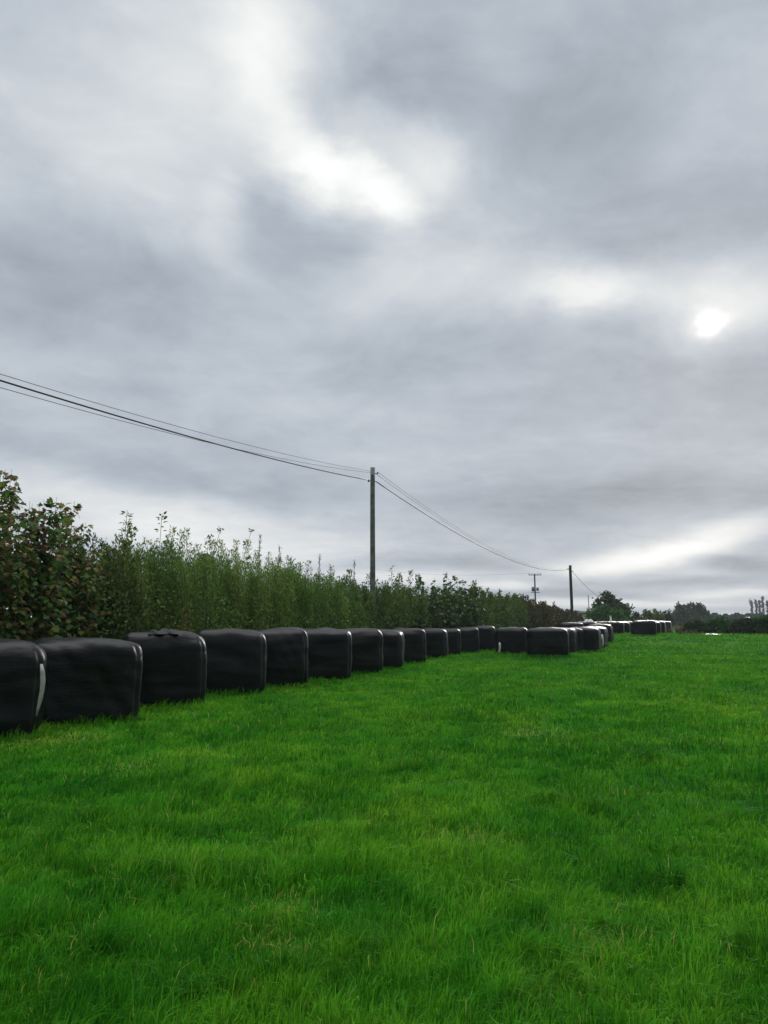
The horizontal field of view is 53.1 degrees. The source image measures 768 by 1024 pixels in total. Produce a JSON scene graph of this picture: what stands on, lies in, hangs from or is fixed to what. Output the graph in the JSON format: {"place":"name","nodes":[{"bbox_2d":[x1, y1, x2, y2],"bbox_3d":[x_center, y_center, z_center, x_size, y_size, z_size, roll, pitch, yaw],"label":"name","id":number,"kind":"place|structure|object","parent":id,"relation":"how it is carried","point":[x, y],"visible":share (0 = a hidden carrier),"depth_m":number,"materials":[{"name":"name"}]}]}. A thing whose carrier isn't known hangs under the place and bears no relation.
{"place":"outdoors","nodes":[
{"label":"outdoors","id":0,"kind":"place"},
{"bbox_2d":[0,624,767,1023],"bbox_3d":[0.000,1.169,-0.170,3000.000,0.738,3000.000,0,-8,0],"label":"ground","id":1,"kind":"structure","parent":0,"point":[302,894],"depth_m":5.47,"materials":[{"name":"green plant"}]},
{"bbox_2d":[0,638,47,737],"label":"wrapped bale","id":2,"kind":"object","parent":1,"relation":"on","point":[23,675],"visible":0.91,"depth_m":9.93},
{"bbox_2d":[0,470,115,641],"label":"maple shrub","id":3,"kind":"object","parent":1,"relation":"on","point":[35,587],"visible":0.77,"depth_m":14.11,"materials":[{"name":"green plant"}]},
{"bbox_2d":[33,637,142,725],"bbox_3d":[-4.619,2.573,11.785,1.721,1.289,1.343,3,-9,-22],"label":"wrapped bale","id":4,"kind":"object","parent":1,"relation":"on","point":[95,677],"visible":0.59,"depth_m":11.28},
{"bbox_2d":[35,524,170,639],"bbox_3d":[-5.955,2.054,16.267,2.498,3.639,2.644,-3,-9,17],"label":"mixed shrub","id":5,"kind":"object","parent":1,"relation":"on","point":[114,584],"visible":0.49,"depth_m":15.94,"materials":[{"name":"green plant"}]},
{"bbox_2d":[118,511,132,564],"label":"tall sprig","id":6,"kind":"object","parent":1,"relation":"on","point":[128,526],"visible":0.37,"depth_m":16.99,"materials":[{"name":"green plant"}]},
{"bbox_2d":[153,511,167,595],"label":"tall sprig","id":7,"kind":"object","parent":1,"relation":"on","point":[165,517],"visible":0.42,"depth_m":18.14,"materials":[{"name":"green plant"}]},
{"bbox_2d":[123,628,206,706],"bbox_3d":[-3.977,2.792,13.838,1.508,1.396,1.373,2,-9,-16],"label":"wrapped bale","id":8,"kind":"object","parent":1,"relation":"on","point":[175,666],"visible":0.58,"depth_m":13.27},
{"bbox_2d":[101,519,237,635],"bbox_3d":[-5.170,2.180,18.145,2.643,3.959,3.895,-5,-10,31],"label":"feathery shrub","id":9,"kind":"object","parent":1,"relation":"on","point":[168,579],"visible":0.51,"depth_m":17.76,"materials":[{"name":"green plant"}]},
{"bbox_2d":[160,600,201,632],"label":"yellowing bramble","id":10,"kind":"object","parent":1,"relation":"on","point":[184,625],"visible":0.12,"depth_m":17.08,"materials":[{"name":"green plant"}]},
{"bbox_2d":[203,528,223,561],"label":"seed stalk","id":11,"kind":"object","parent":1,"relation":"on","point":[213,536],"visible":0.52,"depth_m":20.01,"materials":[{"name":"plant"}]},
{"bbox_2d":[196,628,266,693],"bbox_3d":[-3.297,3.168,16.359,1.595,1.374,1.426,2,-8,-12],"label":"wrapped bale","id":12,"kind":"object","parent":1,"relation":"on","point":[236,658],"visible":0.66,"depth_m":15.74},
{"bbox_2d":[242,528,253,562],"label":"seed stalk","id":13,"kind":"object","parent":1,"relation":"on","point":[252,530],"visible":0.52,"depth_m":21.83,"materials":[{"name":"green plant"}]},
{"bbox_2d":[187,538,313,630],"bbox_3d":[-4.051,2.701,21.426,2.678,3.940,5.251,-3,-9,20],"label":"feathery shrub","id":14,"kind":"object","parent":1,"relation":"on","point":[256,600],"visible":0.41,"depth_m":21.03,"materials":[{"name":"green plant"}]},
{"bbox_2d":[257,535,262,569],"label":"seed spire","id":15,"kind":"structure","parent":14,"relation":"attached to","point":[259,546],"depth_m":22.41,"materials":[{"name":"plant"}]},
{"bbox_2d":[259,627,308,686],"bbox_3d":[-2.530,3.460,18.375,1.450,1.418,1.490,1,-8,-5],"label":"wrapped bale","id":16,"kind":"object","parent":1,"relation":"on","point":[287,655],"visible":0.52,"depth_m":17.71},
{"bbox_2d":[264,555,372,628],"bbox_3d":[-2.204,3.412,25.468,2.887,3.652,5.761,-4,-9,27],"label":"feathery shrub","id":17,"kind":"object","parent":1,"relation":"on","point":[329,602],"visible":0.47,"depth_m":25.13,"materials":[{"name":"green plant"}]},
{"bbox_2d":[304,627,351,679],"bbox_3d":[-1.624,3.773,20.456,1.546,1.387,1.464,1,-8,-7],"label":"wrapped bale","id":18,"kind":"object","parent":1,"relation":"on","point":[329,653],"visible":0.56,"depth_m":19.78},
{"bbox_2d":[344,628,382,672],"bbox_3d":[-0.763,4.136,22.903,1.479,1.346,1.481,0,-8,-2],"label":"wrapped bale","id":19,"kind":"object","parent":1,"relation":"on","point":[367,649],"visible":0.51,"depth_m":22.23},
{"bbox_2d":[368,467,377,624],"bbox_3d":[-0.429,2.134,29.605,0.358,7.836,0.247,5,-10,-31],"label":"wooden pole","id":20,"kind":"object","parent":1,"relation":"on","point":[372,526],"visible":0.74,"depth_m":29.73,"materials":[{"name":"brown wood"}]},
{"bbox_2d":[0,380,366,479],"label":"overhead cable","id":21,"kind":"object","parent":20,"relation":"attached to","point":[157,427],"visible":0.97,"depth_m":17.32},
{"bbox_2d":[1,374,366,470],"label":"overhead cable","id":22,"kind":"object","parent":20,"relation":"attached to","point":[159,421],"visible":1,"depth_m":17.50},
{"bbox_2d":[0,387,369,472],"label":"overhead cable","id":23,"kind":"object","parent":20,"relation":"attached to","point":[159,430],"visible":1,"depth_m":17.18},
{"bbox_2d":[378,475,564,570],"bbox_3d":[10.036,3.070,57.457,0.016,1.352,59.169,-3,-9,20],"label":"overhead cable","id":24,"kind":"object","parent":20,"relation":"attached to","point":[453,527],"visible":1,"depth_m":39.93,"materials":[{"name":"grey metal"}]},
{"bbox_2d":[376,481,568,570],"bbox_3d":[10.061,3.088,57.455,0.038,1.508,59.153,-3,-9,20],"label":"overhead cable","id":25,"kind":"object","parent":20,"relation":"attached to","point":[454,531],"visible":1,"depth_m":39.14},
{"bbox_2d":[378,472,568,569],"bbox_3d":[10.086,2.944,57.475,0.016,1.399,59.134,-3,-9,20],"label":"overhead cable","id":26,"kind":"object","parent":20,"relation":"attached to","point":[446,520],"visible":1,"depth_m":38.08,"materials":[{"name":"grey metal"}]},
{"bbox_2d":[338,569,433,628],"bbox_3d":[-0.183,4.086,31.245,2.644,4.009,8.324,-3,-9,18],"label":"leafy shrub","id":27,"kind":"object","parent":1,"relation":"on","point":[396,607],"visible":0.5,"depth_m":30.74,"materials":[{"name":"green plant"}]},
{"bbox_2d":[378,629,404,667],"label":"wrapped bale","id":28,"kind":"object","parent":1,"relation":"on","point":[393,647],"visible":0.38,"depth_m":24.23},
{"bbox_2d":[390,627,426,662],"bbox_3d":[0.839,5.010,28.839,1.506,1.352,1.543,0,-8,0],"label":"wrapped bale","id":29,"kind":"object","parent":1,"relation":"on","point":[415,644],"visible":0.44,"depth_m":28.13},
{"bbox_2d":[420,628,448,657],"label":"wrapped bale","id":30,"kind":"object","parent":1,"relation":"on","point":[436,642],"visible":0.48,"depth_m":32.24},
{"bbox_2d":[391,573,489,627],"bbox_3d":[3.109,5.097,39.505,2.550,4.319,12.368,-3,-9,21],"label":"broadleaf shrub","id":31,"kind":"object","parent":1,"relation":"on","point":[446,607],"visible":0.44,"depth_m":38.06,"materials":[{"name":"green plant"}]},
{"bbox_2d":[436,627,460,654],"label":"wrapped bale","id":32,"kind":"object","parent":1,"relation":"on","point":[454,639],"visible":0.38,"depth_m":35.11},
{"bbox_2d":[454,627,478,651],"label":"wrapped bale","id":33,"kind":"object","parent":1,"relation":"on","point":[469,638],"visible":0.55,"depth_m":38.30},
{"bbox_2d":[472,626,494,649],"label":"wrapped bale","id":34,"kind":"object","parent":1,"relation":"on","point":[486,637],"visible":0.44,"depth_m":40.78},
{"bbox_2d":[457,579,532,629],"bbox_3d":[7.120,6.759,50.482,2.730,4.031,17.042,-3,-9,20],"label":"leafy shrub","id":35,"kind":"object","parent":1,"relation":"on","point":[502,611],"visible":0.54,"depth_m":48.59,"materials":[{"name":"green plant"}]},
{"bbox_2d":[494,627,526,653],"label":"wrapped bale","id":36,"kind":"object","parent":1,"relation":"on","point":[513,640],"visible":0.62,"depth_m":35.94},
{"bbox_2d":[531,573,540,601],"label":"wooden pole","id":37,"kind":"object","parent":1,"relation":"on","point":[534,588],"visible":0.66,"depth_m":119.23,"materials":[{"name":"grey wood"}]},
{"bbox_2d":[510,593,562,628],"bbox_3d":[12.679,8.724,64.760,3.179,3.252,19.433,-3,-9,20],"label":"russet shrub","id":38,"kind":"object","parent":1,"relation":"on","point":[542,614],"visible":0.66,"depth_m":63.15,"materials":[{"name":"brown plant"}]},
{"bbox_2d":[526,627,568,656],"bbox_3d":[7.154,5.658,33.492,1.813,1.288,1.365,-2,-9,15],"label":"wrapped bale","id":39,"kind":"object","parent":1,"relation":"on","point":[553,641],"visible":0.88,"depth_m":32.89},
{"bbox_2d":[558,627,577,652],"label":"wrapped bale","id":40,"kind":"object","parent":1,"relation":"on","point":[573,640],"visible":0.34,"depth_m":37.69},
{"bbox_2d":[552,601,589,626],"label":"russet shrub","id":41,"kind":"object","parent":1,"relation":"on","point":[566,615],"visible":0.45,"depth_m":77.38,"materials":[{"name":"brown plant"}]},
{"bbox_2d":[569,565,573,613],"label":"wooden pole","id":42,"kind":"object","parent":1,"relation":"on","point":[571,589],"visible":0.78,"depth_m":84.53,"materials":[{"name":"brown wood"}]},
{"bbox_2d":[560,622,583,627],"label":"wrapped bale","id":43,"kind":"object","parent":1,"relation":"on","point":[568,624],"visible":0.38,"depth_m":56.37},
{"bbox_2d":[574,628,583,651],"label":"wrapped bale","id":44,"kind":"object","parent":1,"relation":"on","point":[580,632],"visible":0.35,"depth_m":39.05},
{"bbox_2d":[577,607,590,618],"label":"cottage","id":45,"kind":"structure","parent":1,"relation":"on","point":[581,612],"depth_m":161.44,"materials":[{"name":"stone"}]},
{"bbox_2d":[571,627,601,650],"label":"wrapped bale","id":46,"kind":"object","parent":1,"relation":"on","point":[592,638],"visible":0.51,"depth_m":39.38},
{"bbox_2d":[576,622,596,625],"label":"wrapped bale","id":47,"kind":"object","parent":1,"relation":"on","point":[586,623],"visible":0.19,"depth_m":57.14},
{"bbox_2d":[584,626,607,646],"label":"wrapped bale","id":48,"kind":"object","parent":1,"relation":"on","point":[604,635],"visible":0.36,"depth_m":41.61},
{"bbox_2d":[588,623,613,641],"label":"wrapped bale","id":49,"kind":"object","parent":1,"relation":"on","point":[610,632],"visible":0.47,"depth_m":48.07},
{"bbox_2d":[595,621,610,624],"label":"wrapped bale","id":50,"kind":"object","parent":1,"relation":"on","point":[603,622],"visible":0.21,"depth_m":57.87},
{"bbox_2d":[583,603,634,621],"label":"round bush","id":51,"kind":"object","parent":1,"relation":"on","point":[603,612],"visible":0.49,"depth_m":102.42,"materials":[{"name":"green plant"}]},
{"bbox_2d":[590,590,636,621],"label":"broad tree","id":52,"kind":"object","parent":1,"relation":"on","point":[612,601],"visible":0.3,"depth_m":111.67,"materials":[{"name":"green plant"}]},
{"bbox_2d":[607,621,623,633],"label":"wrapped bale","id":53,"kind":"object","parent":1,"relation":"on","point":[618,627],"visible":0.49,"depth_m":62.51},
{"bbox_2d":[618,621,630,632],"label":"wrapped bale","id":54,"kind":"object","parent":1,"relation":"on","point":[627,627],"visible":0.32,"depth_m":65.57},
{"bbox_2d":[632,611,639,620],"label":"tree","id":55,"kind":"object","parent":1,"relation":"on","point":[636,614],"visible":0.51,"depth_m":138.46,"materials":[{"name":"green plant"}]},
{"bbox_2d":[631,620,656,634],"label":"wrapped bale","id":56,"kind":"object","parent":1,"relation":"on","point":[644,627],"visible":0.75,"depth_m":57.92},
{"bbox_2d":[636,609,656,620],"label":"olive tree","id":57,"kind":"object","parent":1,"relation":"on","point":[647,614],"visible":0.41,"depth_m":133.41,"materials":[{"name":"green plant"}]},
{"bbox_2d":[656,621,661,632],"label":"wrapped bale","id":58,"kind":"object","parent":1,"relation":"on","point":[659,629],"visible":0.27,"depth_m":62.02},
{"bbox_2d":[653,608,665,620],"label":"olive tree","id":59,"kind":"object","parent":1,"relation":"on","point":[658,616],"visible":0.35,"depth_m":136.20,"materials":[{"name":"green plant"}]},
{"bbox_2d":[657,621,666,632],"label":"wrapped bale","id":60,"kind":"object","parent":1,"relation":"on","point":[663,626],"visible":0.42,"depth_m":70.14},
{"bbox_2d":[662,621,672,632],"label":"wrapped bale","id":61,"kind":"object","parent":1,"relation":"on","point":[669,623],"visible":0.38,"depth_m":77.50},
{"bbox_2d":[663,609,674,628],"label":"olive tree","id":62,"kind":"object","parent":1,"relation":"on","point":[668,616],"visible":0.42,"depth_m":140.10,"materials":[{"name":"green plant"}]},
{"bbox_2d":[666,623,686,633],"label":"dry weeds","id":63,"kind":"object","parent":1,"relation":"on","point":[679,630],"visible":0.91,"depth_m":64.09,"materials":[{"name":"brown plant"}]},
{"bbox_2d":[673,601,691,625],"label":"round tree","id":64,"kind":"object","parent":1,"relation":"on","point":[681,616],"visible":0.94,"depth_m":225.04,"materials":[{"name":"green plant"}]},
{"bbox_2d":[671,601,713,626],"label":"round tree","id":65,"kind":"object","parent":1,"relation":"on","point":[699,611],"visible":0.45,"depth_m":230.97,"materials":[{"name":"green plant"}]},
{"bbox_2d":[684,630,703,633],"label":"dry weeds","id":66,"kind":"object","parent":1,"relation":"on","point":[692,632],"visible":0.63,"depth_m":63.80,"materials":[{"name":"brown plant"}]},
{"bbox_2d":[679,618,709,633],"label":"hedgerow bush","id":67,"kind":"object","parent":1,"relation":"on","point":[699,626],"visible":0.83,"depth_m":67.22,"materials":[{"name":"green plant"}]},
{"bbox_2d":[705,622,717,632],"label":"hedgerow bush","id":68,"kind":"object","parent":1,"relation":"on","point":[711,629],"visible":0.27,"depth_m":67.92,"materials":[{"name":"green plant"}]},
{"bbox_2d":[704,615,730,633],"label":"hedgerow bush","id":69,"kind":"object","parent":1,"relation":"on","point":[721,623],"visible":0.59,"depth_m":68.08,"materials":[{"name":"green plant"}]},
{"bbox_2d":[731,612,741,619],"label":"skyline conifer","id":70,"kind":"object","parent":1,"relation":"on","point":[738,615],"visible":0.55,"depth_m":326.44,"materials":[{"name":"green plant"}]},
{"bbox_2d":[727,617,765,633],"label":"hedgerow bush","id":71,"kind":"object","parent":1,"relation":"on","point":[747,625],"visible":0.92,"depth_m":66.22,"materials":[{"name":"green plant"}]},
{"bbox_2d":[749,598,753,613],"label":"poplar tree","id":72,"kind":"object","parent":1,"relation":"on","point":[751,605],"visible":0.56,"depth_m":515.96,"materials":[{"name":"green plant"}]},
{"bbox_2d":[750,613,758,618],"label":"skyline conifer","id":73,"kind":"object","parent":1,"relation":"on","point":[753,615],"visible":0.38,"depth_m":326.32,"materials":[{"name":"green plant"}]},
{"bbox_2d":[753,599,757,613],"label":"poplar tree","id":74,"kind":"object","parent":1,"relation":"on","point":[756,606],"visible":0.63,"depth_m":515.93,"materials":[{"name":"green plant"}]},
{"bbox_2d":[750,615,767,633],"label":"hedgerow bush","id":75,"kind":"object","parent":1,"relation":"on","point":[764,619],"visible":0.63,"depth_m":66.21,"materials":[{"name":"green plant"}]},
{"bbox_2d":[757,600,760,612],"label":"poplar tree","id":76,"kind":"object","parent":1,"relation":"on","point":[759,607],"visible":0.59,"depth_m":515.90,"materials":[{"name":"green plant"}]},
{"bbox_2d":[761,596,765,613],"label":"poplar tree","id":77,"kind":"object","parent":1,"relation":"on","point":[762,605],"visible":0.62,"depth_m":516.02,"materials":[{"name":"green plant"}]},
{"bbox_2d":[0,0,767,616],"label":"sky","id":78,"kind":"structure","parent":0,"point":[504,261],"materials":[{"name":"grey"}]}
]}

